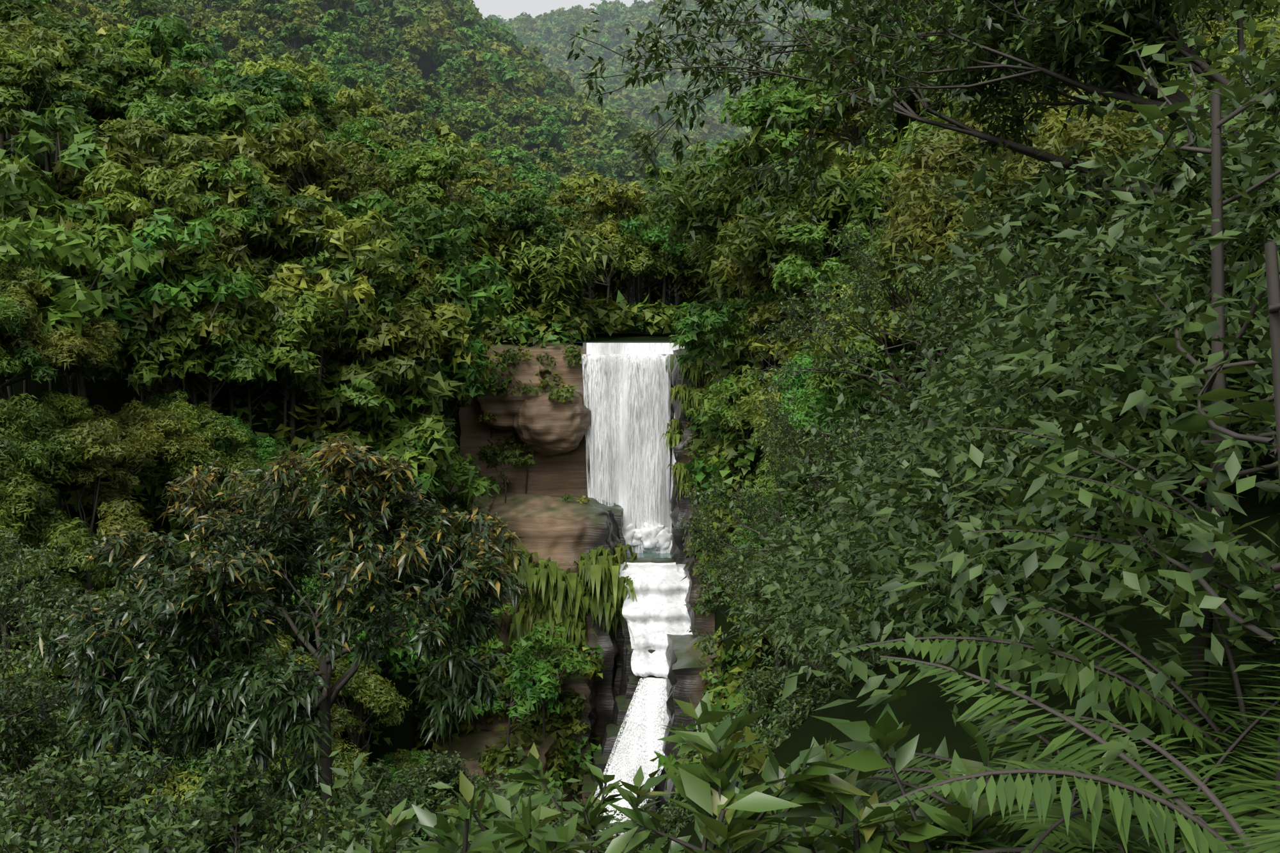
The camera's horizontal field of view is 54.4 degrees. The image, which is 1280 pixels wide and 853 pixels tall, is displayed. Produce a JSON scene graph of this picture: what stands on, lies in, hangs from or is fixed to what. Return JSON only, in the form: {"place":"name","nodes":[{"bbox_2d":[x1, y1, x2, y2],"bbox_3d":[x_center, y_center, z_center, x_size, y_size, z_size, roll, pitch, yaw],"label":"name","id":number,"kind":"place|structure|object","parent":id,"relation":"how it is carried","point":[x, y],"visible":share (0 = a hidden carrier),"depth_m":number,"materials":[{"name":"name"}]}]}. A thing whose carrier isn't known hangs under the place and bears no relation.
{"place":"outdoors","nodes":[
{"label":"outdoors","id":0,"kind":"place"},
{"bbox_2d":[472,0,668,27],"label":"sky","id":1,"kind":"structure","parent":0,"point":[507,9],"materials":[{"name":"white"}]},
{"bbox_2d":[565,341,673,558],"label":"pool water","id":2,"kind":"structure","parent":0,"point":[644,554],"depth_m":98.89,"materials":[{"name":"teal liquid"}]},
{"bbox_2d":[582,343,692,848],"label":"waterfall water","id":3,"kind":"structure","parent":0,"point":[653,615],"depth_m":98.62,"materials":[{"name":"white liquid"}]},
{"bbox_2d":[0,0,1279,852],"bbox_3d":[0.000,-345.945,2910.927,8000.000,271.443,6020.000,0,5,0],"label":"hillside terrain","id":4,"kind":"structure","parent":0,"point":[921,706],"depth_m":10.56,"materials":[{"name":"green plant"}]},
{"bbox_2d":[32,433,533,852],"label":"tree","id":5,"kind":"object","parent":4,"relation":"on","point":[226,582],"visible":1,"depth_m":14.66,"materials":[{"name":"green plant"}]},
{"bbox_2d":[5,0,761,316],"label":"forest trees","id":6,"kind":"object","parent":4,"relation":"on","point":[551,159],"visible":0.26,"depth_m":205.75,"materials":[{"name":"green plant"}]},
{"bbox_2d":[0,100,839,769],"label":"trees","id":7,"kind":"object","parent":4,"relation":"on","point":[405,279],"visible":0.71,"depth_m":75.66,"materials":[{"name":"green plant"}]},
{"bbox_2d":[321,0,732,184],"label":"forest trees","id":8,"kind":"object","parent":4,"relation":"on","point":[445,30],"visible":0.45,"depth_m":280.97,"materials":[{"name":"green plant"}]},
{"bbox_2d":[426,342,721,852],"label":"gorge rock cliffs","id":9,"kind":"structure","parent":4,"relation":"on","point":[546,520],"depth_m":93.21,"materials":[{"name":"stone"}]},
{"bbox_2d":[498,355,716,652],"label":"hanging grass on cliff","id":10,"kind":"structure","parent":9,"relation":"attached to","point":[601,588],"depth_m":91.56,"materials":[{"name":"green plant"}]},
{"bbox_2d":[0,3,1185,852],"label":"forest understory","id":11,"kind":"object","parent":4,"relation":"on","point":[560,336],"visible":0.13,"depth_m":73.44,"materials":[{"name":"green plant"}]},
{"bbox_2d":[0,0,1200,766],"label":"forest trees","id":12,"kind":"object","parent":4,"relation":"on","point":[128,86],"visible":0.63,"depth_m":79.64,"materials":[{"name":"green plant"}]},
{"bbox_2d":[411,289,799,805],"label":"shrubs","id":13,"kind":"object","parent":4,"relation":"on","point":[719,457],"visible":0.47,"depth_m":86.42,"materials":[{"name":"green plant"}]},
{"bbox_2d":[581,343,673,364],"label":"foam","id":14,"kind":"object","parent":4,"relation":"on","point":[584,345],"visible":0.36,"depth_m":99.31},
{"bbox_2d":[0,151,1263,852],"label":"shrubs","id":15,"kind":"object","parent":4,"relation":"on","point":[100,822],"visible":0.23,"depth_m":17.96,"materials":[{"name":"green plant"}]},
{"bbox_2d":[0,0,1279,852],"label":"forest trees","id":16,"kind":"object","parent":4,"relation":"on","point":[48,448],"visible":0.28,"depth_m":53.47,"materials":[{"name":"green plant"}]},
{"bbox_2d":[421,117,869,343],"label":"trees","id":17,"kind":"object","parent":4,"relation":"on","point":[557,291],"visible":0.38,"depth_m":103.60,"materials":[{"name":"green plant"}]},
{"bbox_2d":[483,0,853,142],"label":"forest trees","id":18,"kind":"object","parent":4,"relation":"on","point":[549,35],"visible":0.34,"depth_m":758.16,"materials":[{"name":"green plant"}]},
{"bbox_2d":[82,0,1279,852],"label":"slope bushes","id":19,"kind":"object","parent":4,"relation":"on","point":[871,553],"visible":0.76,"depth_m":6.68,"materials":[{"name":"green plant"}]},
{"bbox_2d":[252,690,1161,852],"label":"shrubs","id":20,"kind":"object","parent":4,"relation":"on","point":[713,795],"visible":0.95,"depth_m":4.32,"materials":[{"name":"green plant"}]},
{"bbox_2d":[566,0,1279,515],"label":"tree","id":21,"kind":"object","parent":4,"relation":"on","point":[1072,38],"visible":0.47,"depth_m":10.59,"materials":[{"name":"green plant"}]},
{"bbox_2d":[792,426,1279,852],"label":"ferns","id":22,"kind":"object","parent":4,"relation":"on","point":[1250,793],"visible":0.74,"depth_m":4.27,"materials":[{"name":"green plant"}]},
{"bbox_2d":[1060,21,1279,818],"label":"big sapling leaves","id":23,"kind":"object","parent":4,"relation":"on","point":[1215,392],"visible":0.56,"depth_m":5.28,"materials":[{"name":"green plant"}]}
]}

